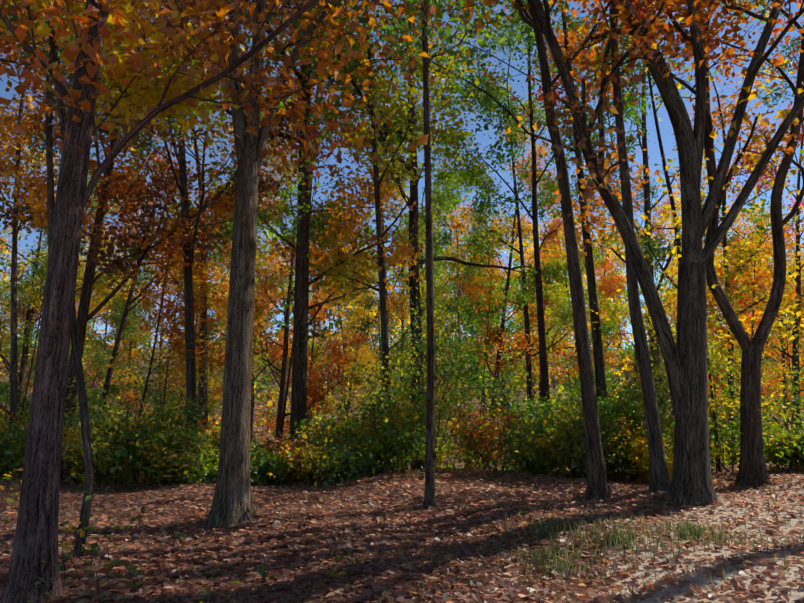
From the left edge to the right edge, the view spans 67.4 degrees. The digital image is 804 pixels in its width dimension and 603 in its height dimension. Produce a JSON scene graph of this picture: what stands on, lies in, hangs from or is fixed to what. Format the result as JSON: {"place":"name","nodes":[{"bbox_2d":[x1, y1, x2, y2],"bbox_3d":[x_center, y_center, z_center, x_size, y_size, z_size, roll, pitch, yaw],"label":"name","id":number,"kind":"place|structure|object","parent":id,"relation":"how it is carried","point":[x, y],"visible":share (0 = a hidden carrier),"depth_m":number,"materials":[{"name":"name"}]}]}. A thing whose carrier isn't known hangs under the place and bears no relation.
{"place":"outdoors","nodes":[
{"label":"outdoors","id":0,"kind":"place"},
{"bbox_2d":[0,347,803,602],"bbox_3d":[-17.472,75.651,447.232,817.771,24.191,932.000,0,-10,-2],"label":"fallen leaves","id":1,"kind":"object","parent":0,"point":[798,593],"depth_m":6.61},
{"bbox_2d":[0,277,76,437],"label":"tree","id":2,"kind":"object","parent":1,"relation":"on","point":[6,350],"visible":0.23,"depth_m":38.53,"materials":[{"name":"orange plant"}]},
{"bbox_2d":[0,403,90,477],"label":"shrub","id":3,"kind":"object","parent":1,"relation":"on","point":[15,433],"visible":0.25,"depth_m":10.96,"materials":[{"name":"green plant"}]},
{"bbox_2d":[0,257,90,438],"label":"tree","id":4,"kind":"object","parent":1,"relation":"on","point":[23,310],"visible":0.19,"depth_m":40.94,"materials":[{"name":"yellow plant"}]},
{"bbox_2d":[0,222,100,427],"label":"tree sapling","id":5,"kind":"object","parent":1,"relation":"on","point":[23,403],"visible":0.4,"depth_m":19.33,"materials":[{"name":"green plant"}]},
{"bbox_2d":[0,4,107,432],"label":"thin tree","id":6,"kind":"object","parent":1,"relation":"on","point":[40,186],"visible":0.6,"depth_m":15.54,"materials":[{"name":"brown plant"}]},
{"bbox_2d":[19,446,110,484],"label":"shrub","id":7,"kind":"object","parent":1,"relation":"on","point":[66,470],"visible":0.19,"depth_m":11.05,"materials":[{"name":"green plant"}]},
{"bbox_2d":[0,209,140,422],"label":"tree","id":8,"kind":"object","parent":1,"relation":"on","point":[86,370],"visible":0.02,"depth_m":35.97,"materials":[{"name":"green plant"}]},
{"bbox_2d":[0,0,148,484],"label":"tree","id":9,"kind":"object","parent":1,"relation":"on","point":[50,175],"visible":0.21,"depth_m":11.73,"materials":[{"name":"brown plant"}]},
{"bbox_2d":[0,112,157,423],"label":"tree","id":10,"kind":"object","parent":1,"relation":"on","point":[23,364],"visible":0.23,"depth_m":25.71,"materials":[{"name":"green plant"}]},
{"bbox_2d":[36,179,146,420],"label":"tree","id":11,"kind":"object","parent":1,"relation":"on","point":[128,330],"visible":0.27,"depth_m":32.56,"materials":[{"name":"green plant"}]},
{"bbox_2d":[61,377,169,490],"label":"shrub","id":12,"kind":"object","parent":1,"relation":"on","point":[78,436],"visible":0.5,"depth_m":10.73,"materials":[{"name":"green plant"}]},
{"bbox_2d":[0,0,235,441],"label":"rust oak tree","id":13,"kind":"object","parent":1,"relation":"on","point":[104,189],"visible":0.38,"depth_m":15.35,"materials":[{"name":"orange plant"}]},
{"bbox_2d":[0,0,247,557],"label":"tree","id":14,"kind":"object","parent":1,"relation":"on","point":[143,100],"visible":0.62,"depth_m":6.96,"materials":[{"name":"brown plant"}]},
{"bbox_2d":[3,29,245,455],"bbox_3d":[-10.430,-2.307,24.572,9.432,20.532,8.568,0,-10,-2],"label":"tree","id":15,"kind":"object","parent":1,"relation":"on","point":[110,371],"visible":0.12,"depth_m":23.15,"materials":[{"name":"brown plant"}]},
{"bbox_2d":[91,341,170,455],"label":"tree sapling","id":16,"kind":"object","parent":1,"relation":"on","point":[135,382],"visible":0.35,"depth_m":25.32,"materials":[{"name":"green plant"}]},
{"bbox_2d":[79,210,183,443],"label":"tree","id":17,"kind":"object","parent":1,"relation":"on","point":[131,353],"visible":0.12,"depth_m":37.66,"materials":[{"name":"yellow plant"}]},
{"bbox_2d":[65,389,215,485],"bbox_3d":[-5.221,2.630,11.384,2.808,1.964,2.690,9,-14,-43],"label":"shrub","id":18,"kind":"object","parent":1,"relation":"on","point":[124,429],"visible":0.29,"depth_m":11.21,"materials":[{"name":"green plant"}]},
{"bbox_2d":[81,396,210,485],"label":"shrub","id":19,"kind":"object","parent":1,"relation":"on","point":[129,446],"visible":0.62,"depth_m":10.90,"materials":[{"name":"green plant"}]},
{"bbox_2d":[99,393,216,484],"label":"shrub","id":20,"kind":"object","parent":1,"relation":"on","point":[175,442],"visible":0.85,"depth_m":10.71,"materials":[{"name":"green plant"}]},
{"bbox_2d":[101,182,224,432],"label":"tree","id":21,"kind":"object","parent":1,"relation":"on","point":[140,340],"visible":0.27,"depth_m":37.74,"materials":[{"name":"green plant"}]},
{"bbox_2d":[100,161,227,472],"bbox_3d":[-5.294,0.270,14.236,2.954,7.753,3.902,8,-13,-39],"label":"tree sapling","id":22,"kind":"object","parent":1,"relation":"on","point":[168,310],"visible":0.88,"depth_m":14.32,"materials":[{"name":"orange plant"}]},
{"bbox_2d":[103,196,227,431],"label":"tree sapling","id":23,"kind":"object","parent":1,"relation":"on","point":[196,276],"visible":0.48,"depth_m":17.02,"materials":[{"name":"orange plant"}]},
{"bbox_2d":[107,211,230,430],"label":"tree","id":24,"kind":"object","parent":1,"relation":"on","point":[160,334],"visible":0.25,"depth_m":34.37,"materials":[{"name":"orange plant"}]},
{"bbox_2d":[128,331,209,463],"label":"tree sapling","id":25,"kind":"object","parent":1,"relation":"on","point":[151,410],"visible":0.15,"depth_m":22.93,"materials":[{"name":"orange plant"}]},
{"bbox_2d":[131,432,219,485],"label":"shrub","id":26,"kind":"object","parent":1,"relation":"on","point":[197,470],"visible":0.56,"depth_m":10.72,"materials":[{"name":"green plant"}]},
{"bbox_2d":[0,468,354,602],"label":"seedlings","id":27,"kind":"object","parent":1,"relation":"on","point":[261,571],"visible":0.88,"depth_m":5.33,"materials":[{"name":"green plant"}]},
{"bbox_2d":[155,226,223,427],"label":"tree sapling","id":28,"kind":"object","parent":1,"relation":"on","point":[211,405],"visible":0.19,"depth_m":21.46,"materials":[{"name":"orange plant"}]},
{"bbox_2d":[90,4,296,434],"bbox_3d":[-7.702,-3.061,20.496,7.078,18.832,7.212,8,-13,-38],"label":"tree","id":29,"kind":"object","parent":1,"relation":"on","point":[203,392],"visible":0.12,"depth_m":19.86,"materials":[{"name":"orange plant"}]},
{"bbox_2d":[5,0,388,437],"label":"rust oak tree","id":30,"kind":"object","parent":1,"relation":"on","point":[208,64],"visible":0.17,"depth_m":13.52,"materials":[{"name":"orange plant"}]},
{"bbox_2d":[96,0,392,444],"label":"dark tree","id":31,"kind":"object","parent":1,"relation":"on","point":[298,411],"visible":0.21,"depth_m":15.33,"materials":[{"name":"brown plant"}]},
{"bbox_2d":[212,207,279,437],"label":"tree","id":32,"kind":"object","parent":1,"relation":"on","point":[254,398],"visible":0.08,"depth_m":62.62,"materials":[{"name":"orange plant"}]},
{"bbox_2d":[0,0,514,602],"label":"oak tree","id":33,"kind":"object","parent":1,"relation":"on","point":[34,552],"visible":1,"depth_m":5.31,"materials":[{"name":"brown plant"}]},
{"bbox_2d":[196,128,319,404],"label":"tree","id":34,"kind":"object","parent":1,"relation":"on","point":[269,262],"visible":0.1,"depth_m":31.42,"materials":[{"name":"orange plant"}]},
{"bbox_2d":[212,444,307,487],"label":"shrub","id":35,"kind":"object","parent":1,"relation":"on","point":[260,475],"visible":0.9,"depth_m":10.69,"materials":[{"name":"green plant"}]},
{"bbox_2d":[176,128,372,440],"bbox_3d":[-4.939,0.646,23.845,7.198,15.766,5.217,-2,-10,9],"label":"tree","id":36,"kind":"object","parent":1,"relation":"on","point":[270,285],"visible":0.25,"depth_m":23.79,"materials":[{"name":"brown plant"}]},
{"bbox_2d":[199,116,367,437],"bbox_3d":[-2.956,-0.321,16.520,4.246,10.012,3.388,-6,-12,30],"label":"tree","id":37,"kind":"object","parent":1,"relation":"on","point":[329,205],"visible":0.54,"depth_m":16.48,"materials":[{"name":"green plant"}]},
{"bbox_2d":[220,154,346,435],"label":"tree","id":38,"kind":"object","parent":1,"relation":"on","point":[272,432],"visible":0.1,"depth_m":54.98,"materials":[{"name":"orange plant"}]},
{"bbox_2d":[250,430,316,481],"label":"shrub","id":39,"kind":"object","parent":1,"relation":"on","point":[280,442],"visible":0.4,"depth_m":11.29,"materials":[{"name":"green plant"}]},
{"bbox_2d":[192,0,424,326],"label":"orange oak tree","id":40,"kind":"object","parent":1,"relation":"on","point":[402,254],"visible":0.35,"depth_m":17.62,"materials":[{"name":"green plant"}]},
{"bbox_2d":[250,244,374,445],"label":"tree","id":41,"kind":"object","parent":1,"relation":"on","point":[333,347],"visible":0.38,"depth_m":33.61,"materials":[{"name":"orange plant"}]},
{"bbox_2d":[281,434,364,486],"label":"shrub","id":42,"kind":"object","parent":1,"relation":"on","point":[311,455],"visible":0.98,"depth_m":10.56,"materials":[{"name":"green plant"}]},
{"bbox_2d":[288,413,362,477],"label":"shrub","id":43,"kind":"object","parent":1,"relation":"on","point":[313,436],"visible":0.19,"depth_m":12.06,"materials":[{"name":"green plant"}]},
{"bbox_2d":[303,414,371,449],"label":"shrub","id":44,"kind":"object","parent":1,"relation":"on","point":[338,431],"visible":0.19,"depth_m":12.33,"materials":[{"name":"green plant"}]},
{"bbox_2d":[317,244,378,416],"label":"tree","id":45,"kind":"object","parent":1,"relation":"on","point":[361,353],"visible":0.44,"depth_m":46.11,"materials":[{"name":"yellow plant"}]},
{"bbox_2d":[310,212,394,417],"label":"tree","id":46,"kind":"object","parent":1,"relation":"on","point":[339,317],"visible":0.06,"depth_m":72.96,"materials":[{"name":"orange plant"}]},
{"bbox_2d":[328,436,383,480],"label":"shrub","id":47,"kind":"object","parent":1,"relation":"on","point":[361,462],"visible":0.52,"depth_m":11.01,"materials":[{"name":"green plant"}]},
{"bbox_2d":[203,0,525,528],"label":"forked oak tree","id":48,"kind":"object","parent":1,"relation":"on","point":[232,503],"visible":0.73,"depth_m":7.93,"materials":[{"name":"brown plant"}]},
{"bbox_2d":[330,428,425,474],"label":"shrub","id":49,"kind":"object","parent":1,"relation":"on","point":[378,452],"visible":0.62,"depth_m":11.48,"materials":[{"name":"green plant"}]},
{"bbox_2d":[283,0,481,348],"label":"tree","id":50,"kind":"object","parent":1,"relation":"on","point":[440,199],"visible":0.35,"depth_m":20.99,"materials":[{"name":"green plant"}]},
{"bbox_2d":[330,245,438,411],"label":"tree","id":51,"kind":"object","parent":1,"relation":"on","point":[374,314],"visible":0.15,"depth_m":53.40,"materials":[{"name":"orange plant"}]},
{"bbox_2d":[298,0,495,470],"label":"tree","id":52,"kind":"object","parent":1,"relation":"on","point":[376,163],"visible":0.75,"depth_m":14.88,"materials":[{"name":"green plant"}]},
{"bbox_2d":[344,378,457,474],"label":"shrub","id":53,"kind":"object","parent":1,"relation":"on","point":[392,416],"visible":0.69,"depth_m":11.95,"materials":[{"name":"green plant"}]},
{"bbox_2d":[0,461,803,602],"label":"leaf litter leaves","id":54,"kind":"object","parent":1,"relation":"on","point":[387,573],"visible":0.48,"depth_m":6.75,"materials":[{"name":"brown plant"}]},
{"bbox_2d":[0,475,803,602],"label":"grass tuft","id":55,"kind":"object","parent":1,"relation":"on","point":[698,530],"visible":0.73,"depth_m":6.54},
{"bbox_2d":[0,325,803,470],"bbox_3d":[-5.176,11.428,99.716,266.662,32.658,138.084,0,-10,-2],"label":"understory bush","id":56,"kind":"object","parent":1,"relation":"on","point":[274,397],"visible":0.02,"depth_m":91.99,"materials":[{"name":"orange plant"}]},
{"bbox_2d":[354,161,455,469],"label":"tree","id":57,"kind":"object","parent":1,"relation":"on","point":[367,321],"visible":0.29,"depth_m":38.62,"materials":[{"name":"green plant"}]},
{"bbox_2d":[298,311,513,475],"bbox_3d":[-0.060,1.966,13.582,4.680,3.780,4.583,-5,-11,26],"label":"shrub","id":58,"kind":"object","parent":1,"relation":"on","point":[441,402],"visible":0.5,"depth_m":13.48,"materials":[{"name":"green plant"}]},
{"bbox_2d":[312,363,509,468],"bbox_3d":[0.489,3.976,18.238,5.891,4.510,6.811,0,-10,-2],"label":"shrub","id":59,"kind":"object","parent":1,"relation":"on","point":[436,421],"visible":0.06,"depth_m":18.83,"materials":[{"name":"green plant"}]},
{"bbox_2d":[243,0,580,469],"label":"green oak tree","id":60,"kind":"object","parent":1,"relation":"on","point":[411,222],"visible":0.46,"depth_m":17.10,"materials":[{"name":"green plant"}]},
{"bbox_2d":[309,281,556,473],"bbox_3d":[0.601,1.657,13.128,5.185,4.133,5.023,0,-10,-2],"label":"shrub","id":61,"kind":"object","parent":1,"relation":"on","point":[462,389],"visible":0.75,"depth_m":12.98,"materials":[{"name":"green plant"}]},
{"bbox_2d":[376,121,522,395],"bbox_3d":[1.538,0.615,27.497,7.732,17.870,4.754,-5,-11,28],"label":"tree","id":62,"kind":"object","parent":1,"relation":"on","point":[445,238],"visible":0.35,"depth_m":27.28,"materials":[{"name":"green plant"}]},
{"bbox_2d":[435,427,495,468],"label":"shrub","id":63,"kind":"object","parent":1,"relation":"on","point":[440,454],"visible":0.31,"depth_m":16.30,"materials":[{"name":"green plant"}]},
{"bbox_2d":[409,126,523,468],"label":"tree","id":64,"kind":"object","parent":1,"relation":"on","point":[446,287],"visible":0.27,"depth_m":34.41,"materials":[{"name":"green plant"}]},
{"bbox_2d":[355,0,579,508],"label":"straight tree","id":65,"kind":"object","parent":1,"relation":"on","point":[429,496],"visible":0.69,"depth_m":9.45,"materials":[{"name":"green plant"}]},
{"bbox_2d":[346,0,614,471],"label":"tree","id":66,"kind":"object","parent":1,"relation":"on","point":[598,355],"visible":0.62,"depth_m":14.32,"materials":[{"name":"green plant"}]},
{"bbox_2d":[424,205,548,466],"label":"tree sapling","id":67,"kind":"object","parent":1,"relation":"on","point":[475,288],"visible":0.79,"depth_m":21.42,"materials":[{"name":"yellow plant"}]},
{"bbox_2d":[443,255,532,464],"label":"tree","id":68,"kind":"object","parent":1,"relation":"on","point":[474,345],"visible":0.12,"depth_m":63.73,"materials":[{"name":"green plant"}]},
{"bbox_2d":[440,394,536,469],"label":"shrub","id":69,"kind":"object","parent":1,"relation":"on","point":[482,441],"visible":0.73,"depth_m":13.22,"materials":[{"name":"green plant"}]},
{"bbox_2d":[436,216,570,470],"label":"tree","id":70,"kind":"object","parent":1,"relation":"on","point":[480,367],"visible":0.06,"depth_m":60.04,"materials":[{"name":"green plant"}]},
{"bbox_2d":[477,418,551,475],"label":"shrub","id":71,"kind":"object","parent":1,"relation":"on","point":[521,451],"visible":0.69,"depth_m":11.79,"materials":[{"name":"green plant"}]},
{"bbox_2d":[319,0,718,501],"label":"leaning tree","id":72,"kind":"object","parent":1,"relation":"on","point":[598,488],"visible":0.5,"depth_m":9.80,"materials":[{"name":"brown plant"}]},
{"bbox_2d":[459,372,580,468],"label":"shrub","id":73,"kind":"object","parent":1,"relation":"on","point":[513,386],"visible":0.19,"depth_m":14.87,"materials":[{"name":"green plant"}]},
{"bbox_2d":[464,364,577,473],"bbox_3d":[2.808,2.719,13.652,2.793,2.501,2.738,-6,-12,30],"label":"shrub","id":74,"kind":"object","parent":1,"relation":"on","point":[529,411],"visible":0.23,"depth_m":13.53,"materials":[{"name":"green plant"}]},
{"bbox_2d":[445,4,630,426],"bbox_3d":[5.985,-2.887,26.477,7.326,23.066,6.393,-4,-11,21],"label":"tree","id":75,"kind":"object","parent":1,"relation":"on","point":[490,181],"visible":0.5,"depth_m":26.56,"materials":[{"name":"green plant"}]},
{"bbox_2d":[441,98,635,468],"bbox_3d":[5.829,0.211,28.962,8.450,21.476,7.214,-10,-14,44],"label":"tree","id":76,"kind":"object","parent":1,"relation":"on","point":[491,337],"visible":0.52,"depth_m":29.06,"materials":[{"name":"green plant"}]},
{"bbox_2d":[498,416,585,475],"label":"shrub","id":77,"kind":"object","parent":1,"relation":"on","point":[550,460],"visible":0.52,"depth_m":11.74,"materials":[{"name":"green plant"}]},
{"bbox_2d":[487,208,596,433],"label":"tree","id":78,"kind":"object","parent":1,"relation":"on","point":[520,369],"visible":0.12,"depth_m":50.43,"materials":[{"name":"green plant"}]},
{"bbox_2d":[437,0,647,470],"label":"tree","id":79,"kind":"object","parent":1,"relation":"on","point":[544,375],"visible":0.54,"depth_m":19.60,"materials":[{"name":"green plant"}]},
{"bbox_2d":[508,212,629,402],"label":"tree","id":80,"kind":"object","parent":1,"relation":"on","point":[603,328],"visible":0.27,"depth_m":29.47,"materials":[{"name":"green plant"}]},
{"bbox_2d":[506,378,661,477],"bbox_3d":[3.958,2.787,12.962,2.697,2.287,2.568,5,-11,-25],"label":"shrub","id":81,"kind":"object","parent":1,"relation":"on","point":[626,416],"visible":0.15,"depth_m":12.54,"materials":[{"name":"green plant"}]},
{"bbox_2d":[525,392,647,478],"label":"shrub","id":82,"kind":"object","parent":1,"relation":"on","point":[580,423],"visible":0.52,"depth_m":11.59,"materials":[{"name":"green plant"}]},
{"bbox_2d":[529,397,645,479],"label":"shrub","id":83,"kind":"object","parent":1,"relation":"on","point":[579,447],"visible":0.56,"depth_m":11.66,"materials":[{"name":"green plant"}]},
{"bbox_2d":[548,207,643,390],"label":"tree","id":84,"kind":"object","parent":1,"relation":"on","point":[617,258],"visible":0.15,"depth_m":64.69,"materials":[{"name":"yellow plant"}]},
{"bbox_2d":[544,357,666,475],"bbox_3d":[4.430,2.721,13.551,2.850,2.826,2.572,-3,-10,15],"label":"shrub","id":85,"kind":"object","parent":1,"relation":"on","point":[620,400],"visible":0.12,"depth_m":12.98,"materials":[{"name":"green plant"}]},
{"bbox_2d":[555,367,674,475],"bbox_3d":[5.085,2.687,13.492,2.786,2.571,3.068,0,-10,-2],"label":"shrub","id":86,"kind":"object","parent":1,"relation":"on","point":[660,407],"visible":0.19,"depth_m":13.41,"materials":[{"name":"green plant"}]},
{"bbox_2d":[514,0,747,493],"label":"grey tree","id":87,"kind":"object","parent":1,"relation":"on","point":[659,478],"visible":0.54,"depth_m":10.40,"materials":[{"name":"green plant"}]},
{"bbox_2d":[586,177,678,393],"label":"tree","id":88,"kind":"object","parent":1,"relation":"on","point":[607,288],"visible":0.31,"depth_m":40.62,"materials":[{"name":"orange plant"}]},
{"bbox_2d":[605,423,674,482],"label":"shrub","id":89,"kind":"object","parent":1,"relation":"on","point":[644,463],"visible":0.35,"depth_m":11.42,"materials":[{"name":"green plant"}]},
{"bbox_2d":[606,431,674,478],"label":"shrub","id":90,"kind":"object","parent":1,"relation":"on","point":[624,450],"visible":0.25,"depth_m":11.97,"materials":[{"name":"green plant"}]},
{"bbox_2d":[497,0,803,505],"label":"tree","id":91,"kind":"object","parent":1,"relation":"on","point":[684,356],"visible":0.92,"depth_m":9.31,"materials":[{"name":"brown plant"}]},
{"bbox_2d":[539,0,762,442],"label":"tree","id":92,"kind":"object","parent":1,"relation":"on","point":[646,186],"visible":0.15,"depth_m":22.83,"materials":[{"name":"orange plant"}]},
{"bbox_2d":[544,0,803,487],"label":"oak tree","id":93,"kind":"object","parent":1,"relation":"on","point":[752,468],"visible":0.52,"depth_m":10.85,"materials":[{"name":"brown plant"}]},
{"bbox_2d":[547,0,803,466],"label":"tree","id":94,"kind":"object","parent":1,"relation":"on","point":[678,242],"visible":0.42,"depth_m":15.83,"materials":[{"name":"orange plant"}]},
{"bbox_2d":[571,285,803,472],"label":"shrub","id":95,"kind":"object","parent":1,"relation":"on","point":[734,300],"visible":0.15,"depth_m":12.45,"materials":[{"name":"green plant"}]},
{"bbox_2d":[588,153,803,472],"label":"tree sapling","id":96,"kind":"object","parent":1,"relation":"on","point":[718,257],"visible":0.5,"depth_m":12.42,"materials":[{"name":"yellow plant"}]},
{"bbox_2d":[599,297,803,472],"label":"shrub","id":97,"kind":"object","parent":1,"relation":"on","point":[773,409],"visible":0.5,"depth_m":11.74,"materials":[{"name":"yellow plant"}]},
{"bbox_2d":[641,23,803,433],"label":"tree","id":98,"kind":"object","parent":1,"relation":"on","point":[794,358],"visible":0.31,"depth_m":25.62,"materials":[{"name":"yellow plant"}]},
{"bbox_2d":[663,384,782,471],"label":"shrub","id":99,"kind":"object","parent":1,"relation":"on","point":[734,449],"visible":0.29,"depth_m":12.37,"materials":[{"name":"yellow plant"}]},
{"bbox_2d":[643,22,803,465],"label":"tree","id":100,"kind":"object","parent":1,"relation":"on","point":[724,206],"visible":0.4,"depth_m":17.48,"materials":[{"name":"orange plant"}]},
{"bbox_2d":[670,193,803,390],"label":"tree sapling","id":101,"kind":"object","parent":1,"relation":"on","point":[732,273],"visible":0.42,"depth_m":15.77,"materials":[{"name":"yellow plant"}]},
{"bbox_2d":[707,204,803,431],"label":"tree","id":102,"kind":"object","parent":1,"relation":"on","point":[782,357],"visible":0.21,"depth_m":31.39,"materials":[{"name":"yellow plant"}]},
{"bbox_2d":[707,217,803,417],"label":"tree","id":103,"kind":"object","parent":1,"relation":"on","point":[755,313],"visible":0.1,"depth_m":60.92,"materials":[{"name":"yellow plant"}]},
{"bbox_2d":[709,202,803,434],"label":"tree","id":104,"kind":"object","parent":1,"relation":"on","point":[766,247],"visible":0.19,"depth_m":39.37,"materials":[{"name":"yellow plant"}]},
{"bbox_2d":[734,243,803,434],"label":"tree sapling","id":105,"kind":"object","parent":1,"relation":"on","point":[776,332],"visible":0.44,"depth_m":23.37,"materials":[{"name":"yellow plant"}]},
{"bbox_2d":[736,419,803,471],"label":"shrub","id":106,"kind":"object","parent":1,"relation":"on","point":[775,444],"visible":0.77,"depth_m":11.66,"materials":[{"name":"green plant"}]},
{"bbox_2d":[0,0,803,348],"label":"sky","id":107,"kind":"structure","parent":0,"point":[665,126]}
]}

